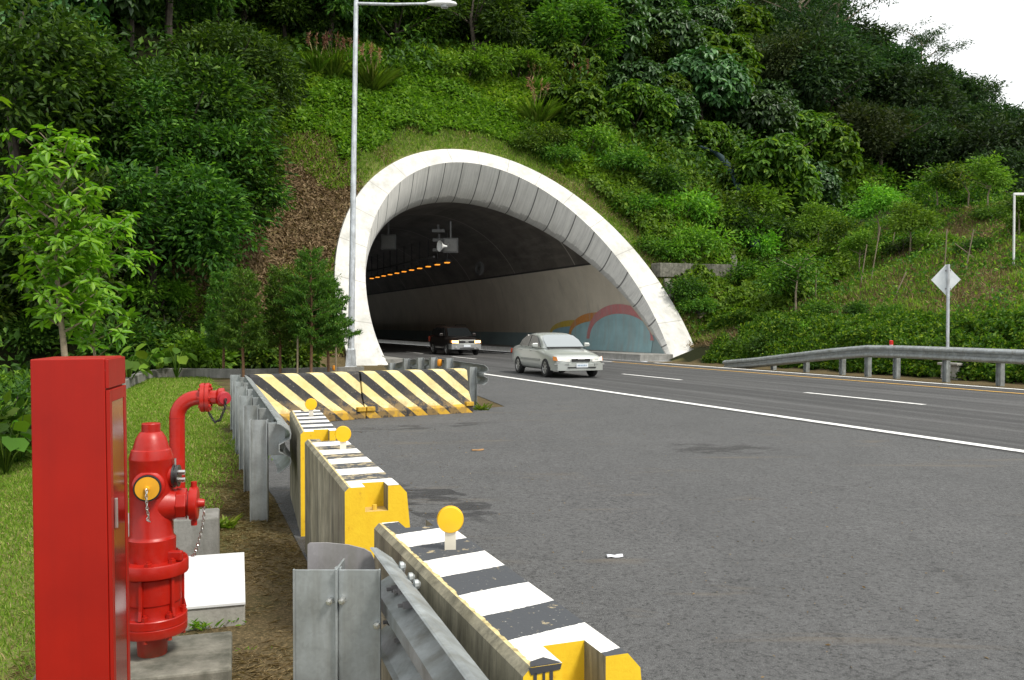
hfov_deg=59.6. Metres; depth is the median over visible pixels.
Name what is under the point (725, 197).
shrub
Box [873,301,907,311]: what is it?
shrub
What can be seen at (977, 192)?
sapling
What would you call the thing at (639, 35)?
rosette tree
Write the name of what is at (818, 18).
broadleaf tree
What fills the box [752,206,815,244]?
shrub
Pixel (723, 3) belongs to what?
rosette tree
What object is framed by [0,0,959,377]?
undergrowth
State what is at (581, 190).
dry rim grass
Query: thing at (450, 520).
amber reflector
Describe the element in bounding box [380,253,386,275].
tunnel lamp
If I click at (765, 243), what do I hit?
shrub
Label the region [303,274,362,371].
cypress tree
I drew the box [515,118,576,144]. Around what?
shrub
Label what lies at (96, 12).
broadleaf tree
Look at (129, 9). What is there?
rosette tree
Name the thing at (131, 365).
taro plant
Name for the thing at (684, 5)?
broadleaf tree
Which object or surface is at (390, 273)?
tunnel lamp
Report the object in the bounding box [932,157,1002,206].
sapling
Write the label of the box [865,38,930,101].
broadleaf tree
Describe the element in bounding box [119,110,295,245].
broadleaf tree
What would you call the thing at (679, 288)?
shrub
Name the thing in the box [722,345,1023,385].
guard rail
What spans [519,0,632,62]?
broadleaf tree
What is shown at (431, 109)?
vine cover
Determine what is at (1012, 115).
broadleaf tree
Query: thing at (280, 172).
broadleaf tree
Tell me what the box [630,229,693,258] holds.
shrub
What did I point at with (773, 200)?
shrub
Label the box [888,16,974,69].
ridge tree
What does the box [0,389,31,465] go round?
shrub
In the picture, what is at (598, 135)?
shrub
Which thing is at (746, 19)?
rosette tree
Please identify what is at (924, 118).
broadleaf tree
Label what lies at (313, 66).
silver grass
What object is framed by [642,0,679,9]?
rosette tree
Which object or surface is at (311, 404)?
amber reflector
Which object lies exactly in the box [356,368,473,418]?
jersey barrier
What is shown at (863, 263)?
wooden stake
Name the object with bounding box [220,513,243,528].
weed
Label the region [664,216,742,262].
shrub
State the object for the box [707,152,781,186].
shrub
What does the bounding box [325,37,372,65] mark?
silver grass
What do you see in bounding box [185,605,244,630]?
meter box
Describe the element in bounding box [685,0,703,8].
rosette tree
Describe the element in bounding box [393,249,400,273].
tunnel lamp
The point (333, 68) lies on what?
silver grass
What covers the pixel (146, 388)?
lawn grass
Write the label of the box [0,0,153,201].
broadleaf tree
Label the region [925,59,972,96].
broadleaf tree
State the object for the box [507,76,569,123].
silver grass
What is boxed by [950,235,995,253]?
shrub
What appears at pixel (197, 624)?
weed
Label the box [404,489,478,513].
road stain
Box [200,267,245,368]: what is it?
cypress tree
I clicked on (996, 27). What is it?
sky
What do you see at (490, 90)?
herb cover
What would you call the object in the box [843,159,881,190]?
shrub
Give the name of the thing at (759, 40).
broadleaf tree
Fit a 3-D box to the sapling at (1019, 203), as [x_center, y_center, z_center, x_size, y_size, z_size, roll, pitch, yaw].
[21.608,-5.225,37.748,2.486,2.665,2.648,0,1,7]
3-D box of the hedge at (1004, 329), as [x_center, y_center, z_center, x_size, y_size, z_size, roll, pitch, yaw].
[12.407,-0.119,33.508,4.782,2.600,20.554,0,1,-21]
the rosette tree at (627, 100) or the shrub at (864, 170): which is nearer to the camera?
the rosette tree at (627, 100)
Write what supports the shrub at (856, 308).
on the ground at (246, 634)
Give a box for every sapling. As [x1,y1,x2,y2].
[753,244,839,309]
[792,198,848,241]
[815,213,877,254]
[834,227,883,272]
[840,180,912,239]
[873,189,918,216]
[882,196,945,254]
[899,176,955,208]
[901,162,971,204]
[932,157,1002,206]
[955,180,1015,202]
[959,151,1022,205]
[986,187,1023,234]
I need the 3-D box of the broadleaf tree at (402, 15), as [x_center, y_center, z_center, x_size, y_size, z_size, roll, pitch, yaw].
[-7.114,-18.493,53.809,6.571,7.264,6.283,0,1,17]
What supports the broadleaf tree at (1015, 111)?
on the ground at (246, 634)
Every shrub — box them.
[0,289,30,328]
[0,311,67,356]
[0,368,30,388]
[0,377,30,414]
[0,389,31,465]
[1,371,30,394]
[4,400,30,415]
[69,308,188,366]
[75,314,189,373]
[115,272,205,311]
[132,305,200,333]
[148,322,233,369]
[151,323,245,368]
[198,332,291,368]
[210,323,303,368]
[218,350,254,368]
[233,338,334,368]
[269,340,325,367]
[433,46,504,81]
[456,35,525,78]
[485,41,550,77]
[504,127,556,155]
[514,46,566,81]
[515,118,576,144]
[531,137,587,161]
[559,117,624,154]
[591,137,655,176]
[604,187,660,218]
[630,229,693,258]
[634,158,695,194]
[646,237,700,262]
[649,181,726,228]
[662,273,712,302]
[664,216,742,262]
[675,288,723,313]
[683,178,778,214]
[688,199,749,228]
[705,200,784,243]
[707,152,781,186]
[716,330,753,357]
[722,253,767,284]
[727,180,802,219]
[731,220,789,258]
[742,331,785,355]
[748,251,787,270]
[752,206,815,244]
[762,128,822,161]
[776,319,812,340]
[779,190,821,214]
[793,293,842,313]
[825,190,866,216]
[839,299,871,314]
[841,170,886,203]
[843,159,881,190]
[862,154,904,181]
[866,166,910,192]
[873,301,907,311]
[877,233,921,255]
[910,228,958,252]
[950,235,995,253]
[966,198,1012,220]
[997,213,1023,231]
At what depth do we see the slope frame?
45.80 m
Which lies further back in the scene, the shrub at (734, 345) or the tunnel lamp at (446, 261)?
the tunnel lamp at (446, 261)
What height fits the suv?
1.651 m
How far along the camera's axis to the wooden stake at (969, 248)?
35.99 m
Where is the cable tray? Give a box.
[366,256,434,272]
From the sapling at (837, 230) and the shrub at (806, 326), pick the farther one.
the sapling at (837, 230)
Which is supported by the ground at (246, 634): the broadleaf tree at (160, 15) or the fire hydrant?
the broadleaf tree at (160, 15)
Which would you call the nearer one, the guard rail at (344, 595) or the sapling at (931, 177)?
the guard rail at (344, 595)
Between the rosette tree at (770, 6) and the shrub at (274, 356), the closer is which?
the shrub at (274, 356)
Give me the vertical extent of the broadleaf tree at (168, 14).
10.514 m
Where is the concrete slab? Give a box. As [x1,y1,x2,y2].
[32,631,231,679]
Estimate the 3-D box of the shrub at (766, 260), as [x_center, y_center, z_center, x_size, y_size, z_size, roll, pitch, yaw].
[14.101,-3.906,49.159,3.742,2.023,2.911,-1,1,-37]
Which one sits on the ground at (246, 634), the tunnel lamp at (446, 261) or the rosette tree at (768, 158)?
the rosette tree at (768, 158)
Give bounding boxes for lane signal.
[381,222,395,249]
[443,221,457,252]
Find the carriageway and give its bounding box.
[378,342,1023,454]
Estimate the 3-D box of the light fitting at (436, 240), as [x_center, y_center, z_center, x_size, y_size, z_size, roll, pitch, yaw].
[-4.105,-5.753,50.413,0.720,0.450,0.400,0,1,0]
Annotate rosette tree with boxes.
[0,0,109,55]
[102,0,164,25]
[534,77,608,129]
[539,37,608,85]
[599,56,666,89]
[603,0,661,62]
[603,78,678,129]
[617,5,707,60]
[629,85,701,132]
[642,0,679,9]
[659,72,701,121]
[663,45,754,121]
[681,120,739,159]
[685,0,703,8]
[687,4,738,37]
[696,24,765,83]
[700,0,729,9]
[706,43,755,85]
[707,2,763,37]
[711,0,736,11]
[714,90,798,139]
[732,132,822,211]
[733,0,746,6]
[733,136,772,149]
[738,32,754,44]
[747,3,779,21]
[754,5,776,36]
[754,78,803,108]
[761,110,836,164]
[772,93,802,112]
[799,93,834,112]
[801,119,863,179]
[804,159,844,209]
[814,112,846,129]
[849,90,867,103]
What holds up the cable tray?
attached to the tunnel portal
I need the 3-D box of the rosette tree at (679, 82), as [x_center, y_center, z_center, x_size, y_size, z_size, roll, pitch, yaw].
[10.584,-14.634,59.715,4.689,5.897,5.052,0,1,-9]
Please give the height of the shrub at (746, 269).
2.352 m
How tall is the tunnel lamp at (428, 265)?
1.900 m
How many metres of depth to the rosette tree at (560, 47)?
55.93 m
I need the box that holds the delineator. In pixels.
[437,359,441,368]
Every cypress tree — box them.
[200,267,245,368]
[213,266,277,376]
[259,263,305,373]
[273,245,351,372]
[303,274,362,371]
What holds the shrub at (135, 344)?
on the ground at (246, 634)
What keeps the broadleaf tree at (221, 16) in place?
on the ground at (246, 634)
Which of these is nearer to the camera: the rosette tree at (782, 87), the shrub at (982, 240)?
the shrub at (982, 240)
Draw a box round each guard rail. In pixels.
[230,375,290,521]
[293,542,488,679]
[384,357,487,407]
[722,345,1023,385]
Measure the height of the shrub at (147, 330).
2.522 m
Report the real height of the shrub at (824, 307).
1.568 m
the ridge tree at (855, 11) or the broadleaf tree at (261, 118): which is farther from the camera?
the ridge tree at (855, 11)
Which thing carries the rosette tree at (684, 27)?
on the ground at (246, 634)
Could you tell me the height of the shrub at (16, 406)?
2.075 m
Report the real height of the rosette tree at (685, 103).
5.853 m
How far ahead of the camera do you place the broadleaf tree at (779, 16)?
87.65 m
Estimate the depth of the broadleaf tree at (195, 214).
30.63 m
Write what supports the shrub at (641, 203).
on the ground at (246, 634)
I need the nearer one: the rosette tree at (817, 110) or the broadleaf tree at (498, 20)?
the broadleaf tree at (498, 20)
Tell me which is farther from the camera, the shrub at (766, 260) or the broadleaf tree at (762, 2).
the broadleaf tree at (762, 2)
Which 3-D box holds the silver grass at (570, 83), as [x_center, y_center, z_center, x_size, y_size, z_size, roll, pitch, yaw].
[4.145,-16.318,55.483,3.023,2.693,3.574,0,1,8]
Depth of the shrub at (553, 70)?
54.71 m
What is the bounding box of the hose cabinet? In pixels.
[30,356,130,679]
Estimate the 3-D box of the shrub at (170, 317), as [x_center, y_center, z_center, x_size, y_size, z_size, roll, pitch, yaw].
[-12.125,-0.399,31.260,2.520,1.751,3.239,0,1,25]
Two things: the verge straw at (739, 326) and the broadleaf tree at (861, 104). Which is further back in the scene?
the broadleaf tree at (861, 104)
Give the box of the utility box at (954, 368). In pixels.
[937,362,968,379]
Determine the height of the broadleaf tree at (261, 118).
8.602 m
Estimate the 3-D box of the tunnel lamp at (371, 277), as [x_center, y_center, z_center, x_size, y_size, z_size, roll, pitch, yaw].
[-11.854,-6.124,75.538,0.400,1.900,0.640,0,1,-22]
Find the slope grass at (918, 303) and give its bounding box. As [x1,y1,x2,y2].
[603,119,1023,336]
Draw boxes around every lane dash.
[626,374,680,379]
[803,392,924,404]
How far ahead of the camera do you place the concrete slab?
4.03 m
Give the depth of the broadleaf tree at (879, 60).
80.91 m
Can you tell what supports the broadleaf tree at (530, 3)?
on the ground at (246, 634)
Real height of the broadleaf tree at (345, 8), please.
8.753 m
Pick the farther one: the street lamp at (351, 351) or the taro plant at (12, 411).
the street lamp at (351, 351)
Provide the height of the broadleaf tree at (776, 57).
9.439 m
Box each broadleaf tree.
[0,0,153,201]
[0,21,143,121]
[0,159,115,321]
[0,164,157,329]
[72,142,277,308]
[80,64,292,190]
[85,72,251,179]
[116,43,295,160]
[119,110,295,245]
[124,115,302,227]
[126,0,189,51]
[150,15,309,112]
[156,15,310,123]
[161,0,254,46]
[177,70,290,138]
[195,0,289,26]
[216,0,264,28]
[240,0,339,40]
[257,0,396,51]
[334,0,454,47]
[421,0,541,52]
[515,0,577,24]
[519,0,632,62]
[526,0,650,40]
[614,25,682,69]
[643,0,697,14]
[741,0,793,8]
[746,29,795,50]
[751,24,837,87]
[764,7,846,50]
[768,2,862,46]
[773,1,808,25]
[781,26,881,112]
[794,0,861,23]
[820,95,932,192]
[832,96,890,128]
[845,13,902,51]
[847,35,899,100]
[859,60,973,125]
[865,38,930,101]
[876,120,966,208]
[878,103,958,135]
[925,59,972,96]
[934,107,1023,192]
[943,99,986,129]
[943,194,979,206]
[945,144,1023,203]
[955,74,1011,106]
[967,99,1023,138]
[982,106,1023,123]
[989,100,1023,129]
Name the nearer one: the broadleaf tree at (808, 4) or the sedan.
the sedan
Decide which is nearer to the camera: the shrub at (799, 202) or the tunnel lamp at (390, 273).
the shrub at (799, 202)
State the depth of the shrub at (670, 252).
46.22 m
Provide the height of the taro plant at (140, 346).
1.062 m
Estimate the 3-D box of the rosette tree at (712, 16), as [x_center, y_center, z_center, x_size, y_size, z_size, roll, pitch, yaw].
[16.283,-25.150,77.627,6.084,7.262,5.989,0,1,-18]
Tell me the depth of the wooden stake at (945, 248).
36.00 m
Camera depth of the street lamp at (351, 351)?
30.34 m
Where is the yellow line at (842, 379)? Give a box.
[621,362,1023,393]
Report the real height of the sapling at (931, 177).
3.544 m
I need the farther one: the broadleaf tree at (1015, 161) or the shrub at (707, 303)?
the broadleaf tree at (1015, 161)
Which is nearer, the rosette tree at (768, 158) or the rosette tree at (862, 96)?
the rosette tree at (768, 158)
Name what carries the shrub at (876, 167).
on the ground at (246, 634)
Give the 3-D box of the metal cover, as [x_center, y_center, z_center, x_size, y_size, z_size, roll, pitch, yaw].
[-1.962,1.402,5.192,0.784,0.015,1.101,0,1,-17]
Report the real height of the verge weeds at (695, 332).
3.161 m
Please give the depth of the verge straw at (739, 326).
41.91 m
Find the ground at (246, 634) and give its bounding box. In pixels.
[0,0,1023,679]
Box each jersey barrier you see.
[244,371,365,423]
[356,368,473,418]
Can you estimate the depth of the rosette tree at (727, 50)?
65.10 m
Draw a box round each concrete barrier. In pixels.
[290,410,335,536]
[305,439,409,556]
[374,518,640,679]
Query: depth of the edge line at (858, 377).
26.99 m
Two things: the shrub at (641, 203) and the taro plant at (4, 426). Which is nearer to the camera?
the taro plant at (4, 426)
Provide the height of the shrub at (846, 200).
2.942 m
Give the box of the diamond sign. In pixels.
[931,264,960,346]
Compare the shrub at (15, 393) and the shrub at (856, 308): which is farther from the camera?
the shrub at (856, 308)
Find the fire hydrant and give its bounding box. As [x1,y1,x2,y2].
[128,422,204,657]
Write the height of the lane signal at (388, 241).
1.770 m
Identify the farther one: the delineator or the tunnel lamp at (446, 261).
the tunnel lamp at (446, 261)
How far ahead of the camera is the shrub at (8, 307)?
28.59 m
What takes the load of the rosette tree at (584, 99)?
on the ground at (246, 634)
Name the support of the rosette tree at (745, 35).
on the ground at (246, 634)
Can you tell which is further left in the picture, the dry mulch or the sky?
the dry mulch
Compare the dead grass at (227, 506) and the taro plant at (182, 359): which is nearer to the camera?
the dead grass at (227, 506)
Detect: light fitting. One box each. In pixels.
[432,225,444,232]
[433,234,442,241]
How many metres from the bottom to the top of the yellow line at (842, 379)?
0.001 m
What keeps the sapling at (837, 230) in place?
on the ground at (246, 634)
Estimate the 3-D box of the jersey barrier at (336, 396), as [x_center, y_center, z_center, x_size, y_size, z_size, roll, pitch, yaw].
[-3.447,0.958,14.951,1.914,0.800,0.630,-1,1,-35]
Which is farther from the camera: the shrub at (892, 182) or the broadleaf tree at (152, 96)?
the shrub at (892, 182)
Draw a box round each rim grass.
[348,119,731,341]
[357,122,731,341]
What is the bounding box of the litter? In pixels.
[606,554,622,557]
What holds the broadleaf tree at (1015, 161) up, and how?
on the ground at (246, 634)
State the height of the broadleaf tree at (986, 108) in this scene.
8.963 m
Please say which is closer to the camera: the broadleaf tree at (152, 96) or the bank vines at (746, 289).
the broadleaf tree at (152, 96)
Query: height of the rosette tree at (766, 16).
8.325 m
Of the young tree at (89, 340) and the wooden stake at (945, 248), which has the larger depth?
the wooden stake at (945, 248)
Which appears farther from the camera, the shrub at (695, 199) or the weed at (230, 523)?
the shrub at (695, 199)
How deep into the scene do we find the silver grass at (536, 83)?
54.04 m
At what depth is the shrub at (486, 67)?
52.70 m
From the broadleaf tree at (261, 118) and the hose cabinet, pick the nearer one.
the hose cabinet
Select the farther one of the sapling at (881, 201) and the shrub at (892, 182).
the shrub at (892, 182)
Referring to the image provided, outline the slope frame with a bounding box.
[651,211,742,317]
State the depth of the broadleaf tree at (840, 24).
80.95 m
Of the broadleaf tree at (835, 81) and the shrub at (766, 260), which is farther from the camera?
the broadleaf tree at (835, 81)
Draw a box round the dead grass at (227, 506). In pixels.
[0,436,307,679]
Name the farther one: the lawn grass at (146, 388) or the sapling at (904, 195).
the sapling at (904, 195)
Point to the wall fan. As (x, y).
(479, 268)
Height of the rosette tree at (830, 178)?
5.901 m
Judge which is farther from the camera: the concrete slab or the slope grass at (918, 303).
the slope grass at (918, 303)
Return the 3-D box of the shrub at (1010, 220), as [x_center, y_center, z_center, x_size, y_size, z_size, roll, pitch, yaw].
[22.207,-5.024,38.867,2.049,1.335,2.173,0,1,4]
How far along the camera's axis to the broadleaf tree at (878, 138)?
68.48 m
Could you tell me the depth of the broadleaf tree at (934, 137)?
70.41 m
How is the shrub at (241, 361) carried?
on the ground at (246, 634)
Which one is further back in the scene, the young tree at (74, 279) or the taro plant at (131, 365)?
the taro plant at (131, 365)
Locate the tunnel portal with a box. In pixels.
[333,149,692,365]
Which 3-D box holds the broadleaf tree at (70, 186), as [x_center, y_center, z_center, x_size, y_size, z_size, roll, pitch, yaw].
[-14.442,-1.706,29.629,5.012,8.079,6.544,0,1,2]
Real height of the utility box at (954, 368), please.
0.600 m
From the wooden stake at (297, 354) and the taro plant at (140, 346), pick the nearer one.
the wooden stake at (297, 354)
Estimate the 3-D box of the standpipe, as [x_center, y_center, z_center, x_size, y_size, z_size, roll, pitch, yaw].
[-2.162,0.738,6.140,0.462,0.885,0.200,0,1,-12]
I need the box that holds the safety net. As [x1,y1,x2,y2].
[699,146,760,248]
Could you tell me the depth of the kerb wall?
27.31 m
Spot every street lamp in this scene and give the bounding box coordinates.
[345,0,456,366]
[1012,193,1023,263]
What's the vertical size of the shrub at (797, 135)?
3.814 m
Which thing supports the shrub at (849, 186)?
on the ground at (246, 634)
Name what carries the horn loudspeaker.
attached to the tunnel portal
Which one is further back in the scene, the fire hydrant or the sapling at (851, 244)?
the sapling at (851, 244)
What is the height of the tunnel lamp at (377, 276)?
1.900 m
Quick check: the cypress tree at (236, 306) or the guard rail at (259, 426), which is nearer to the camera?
the guard rail at (259, 426)
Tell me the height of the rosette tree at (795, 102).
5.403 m
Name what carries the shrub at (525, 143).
on the ground at (246, 634)
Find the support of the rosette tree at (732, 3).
on the ground at (246, 634)
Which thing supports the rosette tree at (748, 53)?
on the ground at (246, 634)
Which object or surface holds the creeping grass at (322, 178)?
on the ground at (246, 634)
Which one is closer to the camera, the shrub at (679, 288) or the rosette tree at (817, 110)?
the shrub at (679, 288)
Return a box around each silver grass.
[290,30,340,75]
[303,31,371,77]
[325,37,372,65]
[341,41,403,91]
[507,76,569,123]
[517,61,552,89]
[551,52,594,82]
[557,58,602,89]
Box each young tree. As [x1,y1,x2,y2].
[0,96,12,107]
[0,122,143,355]
[32,212,161,355]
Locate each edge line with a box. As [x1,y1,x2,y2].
[484,373,1023,451]
[664,363,1023,389]
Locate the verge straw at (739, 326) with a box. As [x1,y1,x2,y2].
[666,286,852,343]
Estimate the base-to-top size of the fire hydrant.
1.064 m
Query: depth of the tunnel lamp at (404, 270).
66.03 m
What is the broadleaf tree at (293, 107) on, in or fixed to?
on the ground at (246, 634)
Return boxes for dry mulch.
[169,114,364,357]
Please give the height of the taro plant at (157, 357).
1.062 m
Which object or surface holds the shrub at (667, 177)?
on the ground at (246, 634)
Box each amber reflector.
[305,398,316,415]
[335,426,350,449]
[437,506,463,549]
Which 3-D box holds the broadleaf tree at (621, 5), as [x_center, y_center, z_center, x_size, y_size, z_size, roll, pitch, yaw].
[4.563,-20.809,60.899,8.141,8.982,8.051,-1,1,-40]
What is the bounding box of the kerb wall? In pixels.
[122,366,363,388]
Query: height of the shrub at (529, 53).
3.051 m
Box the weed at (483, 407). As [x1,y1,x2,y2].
[473,401,491,409]
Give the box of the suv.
[429,325,480,354]
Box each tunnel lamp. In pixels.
[369,256,374,278]
[374,254,380,277]
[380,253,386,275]
[387,255,393,274]
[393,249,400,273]
[400,246,407,271]
[408,244,415,270]
[416,241,423,268]
[424,239,431,266]
[433,236,441,264]
[443,233,451,262]
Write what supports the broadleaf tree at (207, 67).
on the ground at (246, 634)
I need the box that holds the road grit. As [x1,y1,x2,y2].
[359,390,1006,677]
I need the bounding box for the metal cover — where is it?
[184,552,244,609]
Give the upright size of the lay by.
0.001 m
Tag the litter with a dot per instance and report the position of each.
(616, 556)
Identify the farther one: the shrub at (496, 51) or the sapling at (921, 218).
the shrub at (496, 51)
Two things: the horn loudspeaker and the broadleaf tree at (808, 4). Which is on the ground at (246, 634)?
the broadleaf tree at (808, 4)
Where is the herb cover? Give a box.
[254,9,759,329]
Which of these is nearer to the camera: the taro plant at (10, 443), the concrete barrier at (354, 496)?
the concrete barrier at (354, 496)
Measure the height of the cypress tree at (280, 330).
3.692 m
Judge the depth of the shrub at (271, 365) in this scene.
30.37 m
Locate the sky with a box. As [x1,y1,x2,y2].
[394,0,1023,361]
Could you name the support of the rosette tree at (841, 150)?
on the ground at (246, 634)
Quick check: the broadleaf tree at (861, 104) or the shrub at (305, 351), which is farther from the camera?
the broadleaf tree at (861, 104)
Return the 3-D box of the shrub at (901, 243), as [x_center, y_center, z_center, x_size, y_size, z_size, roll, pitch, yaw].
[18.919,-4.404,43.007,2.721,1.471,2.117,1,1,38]
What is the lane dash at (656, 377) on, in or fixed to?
on the carriageway
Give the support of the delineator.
on the ground at (246, 634)
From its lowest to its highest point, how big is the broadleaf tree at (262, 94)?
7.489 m
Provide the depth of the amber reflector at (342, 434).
5.75 m
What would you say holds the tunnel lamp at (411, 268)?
hanging from the tunnel portal
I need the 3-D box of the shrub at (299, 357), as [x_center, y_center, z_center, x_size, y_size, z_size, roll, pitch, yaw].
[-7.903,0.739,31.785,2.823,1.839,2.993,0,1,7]
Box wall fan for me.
[475,262,483,274]
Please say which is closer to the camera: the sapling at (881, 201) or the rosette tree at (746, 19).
the sapling at (881, 201)
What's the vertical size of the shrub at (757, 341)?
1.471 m
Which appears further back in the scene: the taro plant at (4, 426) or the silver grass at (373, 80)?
the silver grass at (373, 80)
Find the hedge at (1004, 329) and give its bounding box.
[700,305,1023,383]
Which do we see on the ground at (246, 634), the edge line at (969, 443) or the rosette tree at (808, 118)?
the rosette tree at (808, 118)
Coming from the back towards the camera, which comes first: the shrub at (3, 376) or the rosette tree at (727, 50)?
the rosette tree at (727, 50)
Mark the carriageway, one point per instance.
(988, 416)
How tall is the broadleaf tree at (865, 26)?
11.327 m
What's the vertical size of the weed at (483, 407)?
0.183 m
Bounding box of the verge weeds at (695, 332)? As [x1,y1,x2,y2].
[662,286,851,343]
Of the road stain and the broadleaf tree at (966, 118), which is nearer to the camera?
the road stain
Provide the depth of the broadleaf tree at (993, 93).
96.39 m
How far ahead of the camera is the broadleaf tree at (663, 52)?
61.71 m
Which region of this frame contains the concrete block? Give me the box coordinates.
[128,508,219,555]
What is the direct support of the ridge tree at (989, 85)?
on the ground at (246, 634)
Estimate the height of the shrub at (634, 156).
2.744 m
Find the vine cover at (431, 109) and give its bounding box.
[252,20,751,329]
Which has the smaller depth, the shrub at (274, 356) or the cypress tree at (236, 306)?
the cypress tree at (236, 306)
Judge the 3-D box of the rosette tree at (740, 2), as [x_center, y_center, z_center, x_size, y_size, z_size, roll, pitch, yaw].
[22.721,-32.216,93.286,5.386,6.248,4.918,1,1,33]
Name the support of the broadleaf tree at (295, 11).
on the ground at (246, 634)
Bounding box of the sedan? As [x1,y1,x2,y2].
[511,332,603,376]
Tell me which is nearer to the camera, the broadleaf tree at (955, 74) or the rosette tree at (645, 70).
the rosette tree at (645, 70)
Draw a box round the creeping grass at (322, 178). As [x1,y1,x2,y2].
[172,112,359,354]
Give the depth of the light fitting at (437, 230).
50.21 m
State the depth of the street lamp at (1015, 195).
34.90 m
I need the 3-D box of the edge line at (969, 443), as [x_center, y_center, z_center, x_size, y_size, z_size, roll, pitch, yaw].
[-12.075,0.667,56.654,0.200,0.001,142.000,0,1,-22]
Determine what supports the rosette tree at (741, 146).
on the ground at (246, 634)
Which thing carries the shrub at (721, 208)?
on the ground at (246, 634)
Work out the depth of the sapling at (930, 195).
53.20 m
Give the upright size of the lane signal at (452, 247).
1.770 m
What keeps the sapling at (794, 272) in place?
on the ground at (246, 634)
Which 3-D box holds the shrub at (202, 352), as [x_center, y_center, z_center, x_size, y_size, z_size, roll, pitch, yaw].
[-10.386,0.641,29.903,3.862,2.516,4.094,-1,1,-42]
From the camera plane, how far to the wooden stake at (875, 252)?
39.98 m
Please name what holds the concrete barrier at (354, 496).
on the lay by
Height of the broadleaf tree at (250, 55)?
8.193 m
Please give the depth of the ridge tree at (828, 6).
81.71 m
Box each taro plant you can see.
[0,414,31,463]
[0,421,31,474]
[5,407,30,436]
[109,350,152,378]
[120,346,168,370]
[135,343,178,368]
[158,343,197,377]
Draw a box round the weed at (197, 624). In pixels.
[188,618,224,630]
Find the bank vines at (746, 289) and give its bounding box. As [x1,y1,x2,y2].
[587,55,854,329]
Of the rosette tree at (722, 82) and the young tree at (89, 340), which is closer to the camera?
the young tree at (89, 340)
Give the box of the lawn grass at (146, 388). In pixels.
[0,375,272,679]
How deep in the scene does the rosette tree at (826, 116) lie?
68.74 m
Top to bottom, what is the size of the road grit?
0.029 m
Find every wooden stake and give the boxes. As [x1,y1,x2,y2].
[296,337,298,372]
[335,344,336,371]
[860,244,866,283]
[871,227,880,278]
[944,229,947,265]
[965,230,973,268]
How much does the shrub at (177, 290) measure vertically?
1.957 m
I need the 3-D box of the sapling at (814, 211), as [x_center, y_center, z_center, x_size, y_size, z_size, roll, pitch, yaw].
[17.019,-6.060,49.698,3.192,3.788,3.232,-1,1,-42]
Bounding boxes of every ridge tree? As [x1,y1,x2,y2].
[742,0,861,20]
[778,0,898,45]
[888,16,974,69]
[951,73,1009,103]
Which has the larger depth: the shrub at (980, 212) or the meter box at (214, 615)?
the shrub at (980, 212)
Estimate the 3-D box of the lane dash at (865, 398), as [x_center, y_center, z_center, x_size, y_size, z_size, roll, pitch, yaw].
[7.608,1.268,19.545,0.150,0.001,3.500,0,1,-22]
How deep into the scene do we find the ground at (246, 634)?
25.11 m
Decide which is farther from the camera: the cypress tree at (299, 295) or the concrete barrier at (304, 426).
the cypress tree at (299, 295)
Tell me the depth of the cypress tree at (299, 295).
26.57 m
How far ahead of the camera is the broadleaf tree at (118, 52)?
36.18 m
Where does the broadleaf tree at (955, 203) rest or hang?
on the ground at (246, 634)
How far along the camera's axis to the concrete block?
5.94 m
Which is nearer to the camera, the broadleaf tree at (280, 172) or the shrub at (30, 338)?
the shrub at (30, 338)
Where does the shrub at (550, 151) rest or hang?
on the ground at (246, 634)
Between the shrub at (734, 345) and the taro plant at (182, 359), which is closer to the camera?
the taro plant at (182, 359)
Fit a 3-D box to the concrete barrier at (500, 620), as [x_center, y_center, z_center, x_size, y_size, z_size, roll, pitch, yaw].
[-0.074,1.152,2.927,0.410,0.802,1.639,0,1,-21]
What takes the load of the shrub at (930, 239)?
on the ground at (246, 634)
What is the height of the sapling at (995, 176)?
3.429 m
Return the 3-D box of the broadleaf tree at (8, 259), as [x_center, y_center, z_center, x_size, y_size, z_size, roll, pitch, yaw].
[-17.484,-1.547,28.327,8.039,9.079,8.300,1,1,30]
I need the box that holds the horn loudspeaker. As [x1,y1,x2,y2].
[437,240,449,251]
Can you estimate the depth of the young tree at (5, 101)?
9.34 m
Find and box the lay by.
[228,375,1023,679]
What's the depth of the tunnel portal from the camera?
48.83 m
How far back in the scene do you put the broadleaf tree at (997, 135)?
68.02 m
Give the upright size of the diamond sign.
3.555 m
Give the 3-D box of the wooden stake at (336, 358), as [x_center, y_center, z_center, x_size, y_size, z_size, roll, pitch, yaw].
[-5.327,0.696,27.015,0.076,1.135,0.056,0,1,0]
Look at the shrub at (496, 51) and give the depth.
53.42 m
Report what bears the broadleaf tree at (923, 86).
on the ground at (246, 634)
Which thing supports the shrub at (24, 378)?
on the ground at (246, 634)
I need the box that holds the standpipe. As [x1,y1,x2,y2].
[169,383,230,488]
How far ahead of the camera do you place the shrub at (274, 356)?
30.13 m

